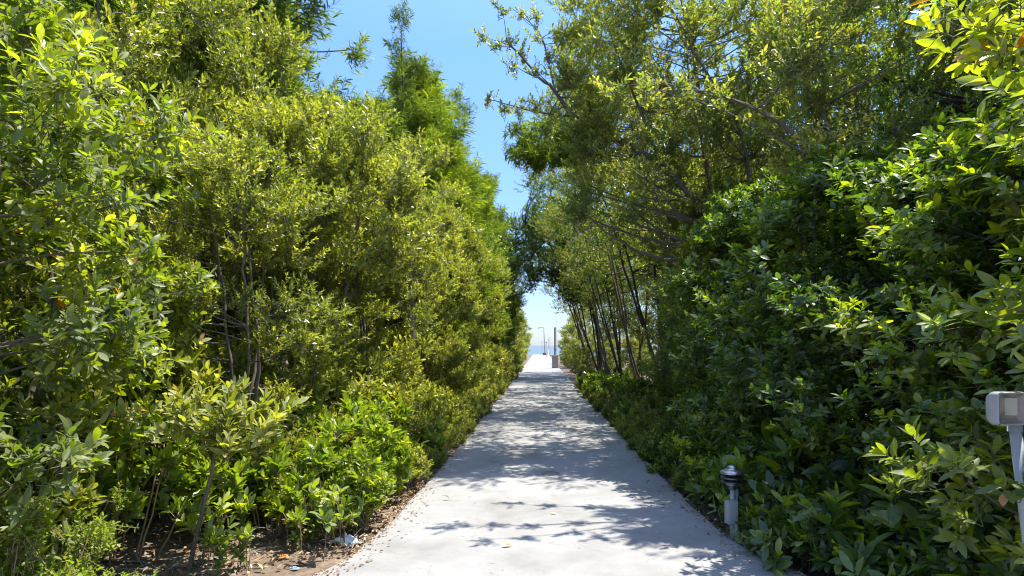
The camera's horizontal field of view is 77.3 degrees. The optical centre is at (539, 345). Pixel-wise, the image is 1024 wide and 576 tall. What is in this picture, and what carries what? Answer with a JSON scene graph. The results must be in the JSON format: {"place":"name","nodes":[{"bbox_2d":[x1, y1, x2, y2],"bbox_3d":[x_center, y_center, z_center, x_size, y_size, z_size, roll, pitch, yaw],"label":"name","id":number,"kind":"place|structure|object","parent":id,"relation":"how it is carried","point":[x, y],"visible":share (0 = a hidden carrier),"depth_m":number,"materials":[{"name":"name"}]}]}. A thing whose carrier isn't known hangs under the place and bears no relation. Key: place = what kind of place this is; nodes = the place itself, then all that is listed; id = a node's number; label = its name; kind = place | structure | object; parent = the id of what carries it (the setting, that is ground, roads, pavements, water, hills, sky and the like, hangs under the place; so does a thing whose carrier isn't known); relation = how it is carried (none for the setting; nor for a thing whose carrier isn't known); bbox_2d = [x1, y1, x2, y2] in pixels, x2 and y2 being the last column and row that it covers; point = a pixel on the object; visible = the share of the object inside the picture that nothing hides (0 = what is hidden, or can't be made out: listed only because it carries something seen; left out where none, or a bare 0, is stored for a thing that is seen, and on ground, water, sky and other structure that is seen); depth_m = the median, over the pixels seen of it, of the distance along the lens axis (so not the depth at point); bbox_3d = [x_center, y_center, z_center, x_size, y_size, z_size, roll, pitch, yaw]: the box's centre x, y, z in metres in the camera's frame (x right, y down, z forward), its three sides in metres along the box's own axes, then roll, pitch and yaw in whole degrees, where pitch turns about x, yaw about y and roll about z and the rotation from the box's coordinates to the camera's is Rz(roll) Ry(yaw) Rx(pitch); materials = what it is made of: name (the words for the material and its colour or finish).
{"place":"outdoors","nodes":[
{"label":"outdoors","id":0,"kind":"place"},
{"bbox_2d":[51,355,911,575],"bbox_3d":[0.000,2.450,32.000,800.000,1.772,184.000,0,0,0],"label":"ground","id":1,"kind":"structure","parent":0,"point":[311,567],"depth_m":5.24,"materials":[{"name":"soil"}]},
{"bbox_2d":[0,8,105,458],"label":"buttonwood tree","id":2,"kind":"object","parent":1,"relation":"on","point":[12,301],"visible":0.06,"depth_m":5.12,"materials":[{"name":"green plant"}]},
{"bbox_2d":[0,489,138,575],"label":"shrub","id":3,"kind":"object","parent":1,"relation":"on","point":[24,540],"visible":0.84,"depth_m":3.36,"materials":[{"name":"green plant"}]},
{"bbox_2d":[0,376,138,560],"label":"leafy shrub","id":4,"kind":"object","parent":1,"relation":"on","point":[91,496],"visible":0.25,"depth_m":4.33,"materials":[{"name":"green plant"}]},
{"bbox_2d":[0,467,146,575],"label":"leafy shrub","id":5,"kind":"object","parent":1,"relation":"on","point":[116,491],"visible":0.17,"depth_m":4.40,"materials":[{"name":"green plant"}]},
{"bbox_2d":[0,0,178,575],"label":"mangrove tree","id":6,"kind":"object","parent":1,"relation":"on","point":[44,351],"visible":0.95,"depth_m":3.70,"materials":[{"name":"green plant"}]},
{"bbox_2d":[0,0,226,489],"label":"mangrove tree","id":7,"kind":"object","parent":1,"relation":"on","point":[161,155],"visible":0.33,"depth_m":4.92,"materials":[{"name":"green plant"}]},
{"bbox_2d":[7,400,220,566],"bbox_3d":[-3.289,1.086,4.830,1.343,1.328,1.295,0,0,27],"label":"leafy shrub","id":8,"kind":"object","parent":1,"relation":"on","point":[176,482],"visible":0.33,"depth_m":4.82,"materials":[{"name":"green plant"}]},
{"bbox_2d":[0,0,257,452],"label":"buttonwood tree","id":9,"kind":"object","parent":1,"relation":"on","point":[133,40],"visible":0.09,"depth_m":7.63,"materials":[{"name":"green plant"}]},
{"bbox_2d":[5,0,291,349],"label":"casuarina tree","id":10,"kind":"object","parent":1,"relation":"on","point":[114,6],"visible":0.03,"depth_m":9.76,"materials":[{"name":"green plant"}]},
{"bbox_2d":[45,327,273,531],"bbox_3d":[-3.538,0.788,6.065,1.769,1.946,2.167,3,0,-45],"label":"leafy shrub","id":11,"kind":"object","parent":1,"relation":"on","point":[204,380],"visible":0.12,"depth_m":5.65,"materials":[{"name":"green plant"}]},
{"bbox_2d":[173,488,239,564],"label":"mangrove seedling","id":12,"kind":"object","parent":1,"relation":"on","point":[195,514],"visible":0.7,"depth_m":4.89,"materials":[{"name":"green plant"}]},
{"bbox_2d":[130,415,290,541],"bbox_3d":[-2.881,1.160,5.777,1.295,1.155,1.240,0,0,38],"label":"leafy shrub","id":13,"kind":"object","parent":1,"relation":"on","point":[234,484],"visible":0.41,"depth_m":5.46,"materials":[{"name":"green plant"}]},
{"bbox_2d":[77,120,358,509],"bbox_3d":[-3.185,-0.236,6.564,2.640,4.037,2.441,0,0,-25],"label":"buttonwood tree","id":14,"kind":"object","parent":1,"relation":"on","point":[280,209],"visible":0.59,"depth_m":6.27,"materials":[{"name":"green plant"}]},
{"bbox_2d":[202,520,235,575],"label":"mangrove seedling","id":15,"kind":"object","parent":1,"relation":"on","point":[214,535],"visible":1,"depth_m":4.58,"materials":[{"name":"green plant"}]},
{"bbox_2d":[148,372,308,570],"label":"sapling","id":16,"kind":"object","parent":1,"relation":"on","point":[222,436],"visible":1,"depth_m":4.64,"materials":[{"name":"green plant"}]},
{"bbox_2d":[124,0,341,453],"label":"buttonwood tree","id":17,"kind":"object","parent":1,"relation":"on","point":[241,73],"visible":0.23,"depth_m":9.36,"materials":[{"name":"green plant"}]},
{"bbox_2d":[227,521,255,570],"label":"mangrove seedling","id":18,"kind":"object","parent":1,"relation":"on","point":[243,535],"visible":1,"depth_m":4.73,"materials":[{"name":"green plant"}]},
{"bbox_2d":[229,486,256,546],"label":"mangrove seedling","id":19,"kind":"object","parent":1,"relation":"on","point":[240,505],"visible":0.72,"depth_m":5.29,"materials":[{"name":"green plant"}]},
{"bbox_2d":[122,85,394,428],"bbox_3d":[-3.753,-0.863,8.625,3.371,5.335,3.194,0,0,-25],"label":"buttonwood tree","id":20,"kind":"object","parent":1,"relation":"on","point":[238,120],"visible":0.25,"depth_m":8.21,"materials":[{"name":"green plant"}]},
{"bbox_2d":[152,0,375,362],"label":"casuarina tree","id":21,"kind":"object","parent":1,"relation":"on","point":[309,21],"visible":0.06,"depth_m":13.69,"materials":[{"name":"green plant"}]},
{"bbox_2d":[228,430,346,536],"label":"leafy shrub","id":22,"kind":"object","parent":1,"relation":"on","point":[276,468],"visible":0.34,"depth_m":5.59,"materials":[{"name":"green plant"}]},
{"bbox_2d":[272,474,327,545],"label":"mangrove seedling","id":23,"kind":"object","parent":1,"relation":"on","point":[312,495],"visible":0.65,"depth_m":5.34,"materials":[{"name":"green plant"}]},
{"bbox_2d":[225,86,398,375],"bbox_3d":[-4.286,-1.567,12.453,3.058,6.855,2.873,0,0,-12],"label":"buttonwood tree","id":24,"kind":"object","parent":1,"relation":"on","point":[290,360],"visible":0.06,"depth_m":12.09,"materials":[{"name":"green plant"}]},
{"bbox_2d":[245,344,383,474],"bbox_3d":[-2.845,0.841,7.978,1.795,1.832,1.842,2,-2,-34],"label":"leafy shrub","id":25,"kind":"object","parent":1,"relation":"on","point":[316,393],"visible":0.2,"depth_m":7.58,"materials":[{"name":"green plant"}]},
{"bbox_2d":[239,87,431,417],"bbox_3d":[-2.681,-0.947,8.639,2.407,5.463,3.273,0,0,-28],"label":"buttonwood tree","id":26,"kind":"object","parent":1,"relation":"on","point":[355,168],"visible":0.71,"depth_m":8.02,"materials":[{"name":"green plant"}]},
{"bbox_2d":[278,437,396,537],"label":"leafy shrub","id":27,"kind":"object","parent":1,"relation":"on","point":[367,468],"visible":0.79,"depth_m":5.63,"materials":[{"name":"green plant"}]},
{"bbox_2d":[318,484,365,548],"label":"leafy shrub","id":28,"kind":"object","parent":1,"relation":"on","point":[339,516],"visible":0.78,"depth_m":5.27,"materials":[{"name":"green plant"}]},
{"bbox_2d":[284,408,405,512],"bbox_3d":[-1.881,1.187,6.380,1.221,1.104,1.205,0,0,-38],"label":"leafy shrub","id":29,"kind":"object","parent":1,"relation":"on","point":[335,429],"visible":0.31,"depth_m":6.26,"materials":[{"name":"green plant"}]},
{"bbox_2d":[285,351,413,428],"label":"leafy shrub","id":30,"kind":"object","parent":1,"relation":"on","point":[371,385],"visible":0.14,"depth_m":9.54,"materials":[{"name":"green plant"}]},
{"bbox_2d":[296,392,415,452],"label":"leafy shrub","id":31,"kind":"object","parent":1,"relation":"on","point":[399,413],"visible":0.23,"depth_m":7.27,"materials":[{"name":"green plant"}]},
{"bbox_2d":[276,95,460,361],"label":"casuarina tree","id":32,"kind":"object","parent":1,"relation":"on","point":[396,131],"visible":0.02,"depth_m":17.86,"materials":[{"name":"green plant"}]},
{"bbox_2d":[297,154,443,424],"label":"buttonwood tree","id":33,"kind":"object","parent":1,"relation":"on","point":[376,360],"visible":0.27,"depth_m":10.31,"materials":[{"name":"green plant"}]},
{"bbox_2d":[343,334,430,394],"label":"leafy shrub","id":34,"kind":"object","parent":1,"relation":"on","point":[418,363],"visible":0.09,"depth_m":12.01,"materials":[{"name":"green plant"}]},
{"bbox_2d":[380,445,414,501],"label":"leafy shrub","id":35,"kind":"object","parent":1,"relation":"on","point":[405,463],"visible":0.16,"depth_m":6.74,"materials":[{"name":"green plant"}]},
{"bbox_2d":[375,0,437,383],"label":"casuarina tree","id":36,"kind":"object","parent":1,"relation":"on","point":[402,94],"visible":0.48,"depth_m":19.10,"materials":[{"name":"green plant"}]},
{"bbox_2d":[376,369,447,427],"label":"leafy shrub","id":37,"kind":"object","parent":1,"relation":"on","point":[417,380],"visible":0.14,"depth_m":10.51,"materials":[{"name":"green plant"}]},
{"bbox_2d":[394,443,433,493],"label":"leafy shrub","id":38,"kind":"object","parent":1,"relation":"on","point":[421,462],"visible":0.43,"depth_m":7.24,"materials":[{"name":"green plant"}]},
{"bbox_2d":[360,126,470,387],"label":"buttonwood tree","id":39,"kind":"object","parent":1,"relation":"on","point":[394,291],"visible":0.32,"depth_m":12.65,"materials":[{"name":"green plant"}]},
{"bbox_2d":[387,392,448,437],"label":"leafy shrub","id":40,"kind":"object","parent":1,"relation":"on","point":[437,410],"visible":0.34,"depth_m":9.75,"materials":[{"name":"green plant"}]},
{"bbox_2d":[362,204,481,398],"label":"buttonwood tree","id":41,"kind":"object","parent":1,"relation":"on","point":[444,361],"visible":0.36,"depth_m":14.94,"materials":[{"name":"green plant"}]},
{"bbox_2d":[400,421,447,466],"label":"leafy shrub","id":42,"kind":"object","parent":1,"relation":"on","point":[436,439],"visible":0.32,"depth_m":8.76,"materials":[{"name":"green plant"}]},
{"bbox_2d":[378,48,502,366],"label":"casuarina tree","id":43,"kind":"object","parent":1,"relation":"on","point":[429,83],"visible":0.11,"depth_m":19.78,"materials":[{"name":"green plant"}]},
{"bbox_2d":[414,386,469,425],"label":"leafy shrub","id":44,"kind":"object","parent":1,"relation":"on","point":[451,405],"visible":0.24,"depth_m":11.02,"materials":[{"name":"green plant"}]},
{"bbox_2d":[395,199,497,389],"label":"buttonwood tree","id":45,"kind":"object","parent":1,"relation":"on","point":[471,245],"visible":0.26,"depth_m":17.40,"materials":[{"name":"green plant"}]},
{"bbox_2d":[373,73,522,343],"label":"casuarina tree","id":46,"kind":"object","parent":1,"relation":"on","point":[449,105],"visible":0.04,"depth_m":21.59,"materials":[{"name":"green plant"}]},
{"bbox_2d":[422,243,502,390],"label":"buttonwood tree","id":47,"kind":"object","parent":1,"relation":"on","point":[484,286],"visible":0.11,"depth_m":19.45,"materials":[{"name":"green plant"}]},
{"bbox_2d":[422,232,507,370],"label":"buttonwood tree","id":48,"kind":"object","parent":1,"relation":"on","point":[499,297],"visible":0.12,"depth_m":21.77,"materials":[{"name":"green plant"}]},
{"bbox_2d":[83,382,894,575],"bbox_3d":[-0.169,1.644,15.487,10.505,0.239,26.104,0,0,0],"label":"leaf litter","id":49,"kind":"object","parent":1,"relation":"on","point":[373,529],"visible":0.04,"depth_m":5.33,"materials":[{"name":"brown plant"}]},
{"bbox_2d":[467,246,512,371],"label":"buttonwood tree","id":50,"kind":"object","parent":1,"relation":"on","point":[505,308],"visible":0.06,"depth_m":24.94,"materials":[{"name":"green plant"}]},
{"bbox_2d":[466,162,519,347],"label":"casuarina tree","id":51,"kind":"object","parent":1,"relation":"on","point":[489,193],"visible":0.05,"depth_m":29.68,"materials":[{"name":"green plant"}]},
{"bbox_2d":[474,169,527,348],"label":"casuarina tree","id":52,"kind":"object","parent":1,"relation":"on","point":[495,183],"visible":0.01,"depth_m":34.22,"materials":[{"name":"green plant"}]},
{"bbox_2d":[482,222,523,317],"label":"shade tree","id":53,"kind":"object","parent":1,"relation":"on","point":[513,255],"visible":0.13,"depth_m":30.75,"materials":[{"name":"green plant"}]},
{"bbox_2d":[487,206,541,346],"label":"shade tree","id":54,"kind":"object","parent":1,"relation":"on","point":[516,242],"visible":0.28,"depth_m":32.84,"materials":[{"name":"green plant"}]},
{"bbox_2d":[516,171,602,370],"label":"shade tree","id":55,"kind":"object","parent":1,"relation":"on","point":[531,272],"visible":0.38,"depth_m":31.06,"materials":[{"name":"green plant"}]},
{"bbox_2d":[521,210,617,370],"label":"shade tree","id":56,"kind":"object","parent":1,"relation":"on","point":[577,289],"visible":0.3,"depth_m":30.45,"materials":[{"name":"green plant"}]},
{"bbox_2d":[528,187,630,375],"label":"shade tree","id":57,"kind":"object","parent":1,"relation":"on","point":[600,340],"visible":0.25,"depth_m":27.64,"materials":[{"name":"green plant"}]},
{"bbox_2d":[501,66,675,233],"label":"casuarina tree","id":58,"kind":"object","parent":1,"relation":"on","point":[540,156],"visible":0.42,"depth_m":15.04,"materials":[{"name":"green plant"}]},
{"bbox_2d":[508,109,674,378],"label":"shade tree","id":59,"kind":"object","parent":1,"relation":"on","point":[618,271],"visible":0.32,"depth_m":20.27,"materials":[{"name":"green plant"}]},
{"bbox_2d":[536,168,647,380],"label":"shade tree","id":60,"kind":"object","parent":1,"relation":"on","point":[606,284],"visible":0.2,"depth_m":23.82,"materials":[{"name":"green plant"}]},
{"bbox_2d":[574,243,651,354],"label":"shade tree","id":61,"kind":"object","parent":1,"relation":"on","point":[609,320],"visible":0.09,"depth_m":32.97,"materials":[{"name":"green plant"}]},
{"bbox_2d":[536,58,703,354],"bbox_3d":[2.393,-2.713,17.123,4.782,9.040,4.990,0,0,18],"label":"shade tree","id":62,"kind":"object","parent":1,"relation":"on","point":[636,303],"visible":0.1,"depth_m":16.97,"materials":[{"name":"green plant"}]},
{"bbox_2d":[470,0,777,346],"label":"shade tree","id":63,"kind":"object","parent":1,"relation":"on","point":[570,76],"visible":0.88,"depth_m":9.25,"materials":[{"name":"green plant"}]},
{"bbox_2d":[607,222,664,375],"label":"shade tree","id":64,"kind":"object","parent":1,"relation":"on","point":[633,327],"visible":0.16,"depth_m":28.02,"materials":[{"name":"green plant"}]},
{"bbox_2d":[517,18,770,304],"bbox_3d":[2.179,-2.560,13.637,5.153,8.848,4.869,-2,-1,0],"label":"shade tree","id":65,"kind":"object","parent":1,"relation":"on","point":[548,122],"visible":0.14,"depth_m":13.57,"materials":[{"name":"green plant"}]},
{"bbox_2d":[628,408,687,441],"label":"leafy shrub","id":66,"kind":"object","parent":1,"relation":"on","point":[646,425],"visible":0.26,"depth_m":10.64,"materials":[{"name":"green plant"}]},
{"bbox_2d":[639,420,712,462],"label":"leafy shrub","id":67,"kind":"object","parent":1,"relation":"on","point":[663,437],"visible":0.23,"depth_m":8.46,"materials":[{"name":"green plant"}]},
{"bbox_2d":[633,242,746,409],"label":"olive leaved tree","id":68,"kind":"object","parent":1,"relation":"on","point":[663,391],"visible":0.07,"depth_m":12.32,"materials":[{"name":"green plant"}]},
{"bbox_2d":[657,433,729,474],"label":"leafy shrub","id":69,"kind":"object","parent":1,"relation":"on","point":[677,451],"visible":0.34,"depth_m":7.56,"materials":[{"name":"green plant"}]},
{"bbox_2d":[681,454,734,507],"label":"leafy shrub","id":70,"kind":"object","parent":1,"relation":"on","point":[692,470],"visible":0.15,"depth_m":6.67,"materials":[{"name":"green plant"}]},
{"bbox_2d":[544,0,872,268],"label":"shade tree","id":71,"kind":"object","parent":1,"relation":"on","point":[755,14],"visible":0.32,"depth_m":9.57,"materials":[{"name":"green plant"}]},
{"bbox_2d":[635,165,795,422],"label":"olive leaved tree","id":72,"kind":"object","parent":1,"relation":"on","point":[690,210],"visible":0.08,"depth_m":10.21,"materials":[{"name":"green plant"}]},
{"bbox_2d":[678,460,771,512],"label":"mangrove shrub","id":73,"kind":"object","parent":1,"relation":"on","point":[697,489],"visible":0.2,"depth_m":6.17,"materials":[{"name":"green plant"}]},
{"bbox_2d":[720,465,746,547],"bbox_3d":[1.600,1.343,5.300,0.204,0.714,0.204,0,0,-17],"label":"bollard light","id":74,"kind":"object","parent":1,"relation":"on","point":[732,477],"visible":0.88,"depth_m":5.25,"materials":[{"name":"metal"}]},
{"bbox_2d":[653,173,835,430],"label":"mangrove tree","id":75,"kind":"object","parent":1,"relation":"on","point":[691,245],"visible":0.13,"depth_m":8.89,"materials":[{"name":"green plant"}]},
{"bbox_2d":[694,438,794,528],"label":"mangrove shrub","id":76,"kind":"object","parent":1,"relation":"on","point":[720,489],"visible":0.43,"depth_m":5.75,"materials":[{"name":"green plant"}]},
{"bbox_2d":[703,403,808,480],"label":"mangrove shrub","id":77,"kind":"object","parent":1,"relation":"on","point":[768,417],"visible":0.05,"depth_m":6.68,"materials":[{"name":"green plant"}]},
{"bbox_2d":[729,497,809,558],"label":"mangrove shrub","id":78,"kind":"object","parent":1,"relation":"on","point":[747,523],"visible":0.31,"depth_m":4.98,"materials":[{"name":"green plant"}]},
{"bbox_2d":[589,0,968,384],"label":"shade tree","id":79,"kind":"object","parent":1,"relation":"on","point":[806,39],"visible":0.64,"depth_m":6.29,"materials":[{"name":"green plant"}]},
{"bbox_2d":[651,167,920,450],"bbox_3d":[2.955,-0.164,7.625,3.001,3.883,2.730,-1,-1,-7],"label":"mangrove tree","id":80,"kind":"object","parent":1,"relation":"on","point":[699,292],"visible":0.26,"depth_m":7.48,"materials":[{"name":"green plant"}]},
{"bbox_2d":[749,478,873,575],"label":"mangrove shrub","id":81,"kind":"object","parent":1,"relation":"on","point":[778,537],"visible":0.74,"depth_m":4.58,"materials":[{"name":"green plant"}]},
{"bbox_2d":[753,399,885,524],"bbox_3d":[2.640,1.087,5.872,1.384,1.321,1.602,1,1,13],"label":"mangrove shrub","id":82,"kind":"object","parent":1,"relation":"on","point":[787,452],"visible":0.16,"depth_m":5.55,"materials":[{"name":"green plant"}]},
{"bbox_2d":[704,0,938,410],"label":"shade tree","id":83,"kind":"object","parent":1,"relation":"on","point":[884,20],"visible":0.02,"depth_m":11.77,"materials":[{"name":"green plant"}]},
{"bbox_2d":[748,428,899,540],"bbox_3d":[2.284,1.198,5.188,1.105,1.065,1.322,2,2,6],"label":"mangrove shrub","id":84,"kind":"object","parent":1,"relation":"on","point":[838,467],"visible":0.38,"depth_m":5.22,"materials":[{"name":"green plant"}]},
{"bbox_2d":[691,132,1023,483],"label":"mangrove tree","id":85,"kind":"object","parent":1,"relation":"on","point":[788,221],"visible":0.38,"depth_m":5.93,"materials":[{"name":"green plant"}]},
{"bbox_2d":[730,0,1005,425],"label":"shade tree","id":86,"kind":"object","parent":1,"relation":"on","point":[866,108],"visible":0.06,"depth_m":9.08,"materials":[{"name":"green plant"}]},
{"bbox_2d":[792,472,948,575],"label":"mangrove shrub","id":87,"kind":"object","parent":1,"relation":"on","point":[834,538],"visible":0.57,"depth_m":4.31,"materials":[{"name":"green plant"}]},
{"bbox_2d":[746,110,1023,567],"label":"mangrove tree","id":88,"kind":"object","parent":1,"relation":"on","point":[857,279],"visible":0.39,"depth_m":4.88,"materials":[{"name":"green plant"}]},
{"bbox_2d":[839,538,943,575],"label":"mangrove shrub","id":89,"kind":"object","parent":1,"relation":"on","point":[877,557],"visible":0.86,"depth_m":3.85,"materials":[{"name":"green plant"}]},
{"bbox_2d":[813,67,1023,575],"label":"mangrove tree","id":90,"kind":"object","parent":1,"relation":"on","point":[954,155],"visible":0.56,"depth_m":3.82,"materials":[{"name":"green plant"}]},
{"bbox_2d":[826,0,1023,374],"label":"shade tree","id":91,"kind":"object","parent":1,"relation":"on","point":[885,94],"visible":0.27,"depth_m":7.06,"materials":[{"name":"green plant"}]},
{"bbox_2d":[832,66,1021,461],"bbox_3d":[5.613,-0.931,8.517,3.353,5.504,3.236,1,1,-32],"label":"mangrove tree","id":92,"kind":"object","parent":1,"relation":"on","point":[962,90],"visible":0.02,"depth_m":8.19,"materials":[{"name":"green plant"}]},
{"bbox_2d":[839,442,1015,568],"bbox_3d":[2.694,1.106,4.438,1.535,1.276,1.285,1,-1,-25],"label":"mangrove shrub","id":93,"kind":"object","parent":1,"relation":"on","point":[906,505],"visible":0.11,"depth_m":4.10,"materials":[{"name":"green plant"}]},
{"bbox_2d":[847,0,1023,542],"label":"mangrove tree","id":94,"kind":"object","parent":1,"relation":"on","point":[1012,212],"visible":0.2,"depth_m":4.04,"materials":[{"name":"green plant"}]},
{"bbox_2d":[856,491,1023,575],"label":"mangrove shrub","id":95,"kind":"object","parent":1,"relation":"on","point":[892,517],"visible":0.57,"depth_m":3.53,"materials":[{"name":"green plant"}]},
{"bbox_2d":[862,0,1023,571],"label":"mangrove tree","id":96,"kind":"object","parent":1,"relation":"on","point":[990,34],"visible":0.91,"depth_m":2.81,"materials":[{"name":"green plant"}]},
{"bbox_2d":[986,391,1023,542],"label":"floodlight","id":97,"kind":"object","parent":1,"relation":"on","point":[1004,408],"visible":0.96,"depth_m":2.62,"materials":[{"name":"metal"}]},
{"bbox_2d":[313,354,806,575],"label":"path","id":98,"kind":"structure","parent":0,"point":[592,499],"depth_m":6.13,"materials":[{"name":"concrete"}]},
{"bbox_2d":[307,385,805,575],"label":"edge litter","id":99,"kind":"object","parent":98,"relation":"on","point":[316,572],"visible":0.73,"depth_m":5.51,"materials":[{"name":"brown plant"}]},
{"bbox_2d":[245,0,1020,345],"label":"sky","id":100,"kind":"structure","parent":0,"point":[441,29],"materials":[{"name":"blue"}]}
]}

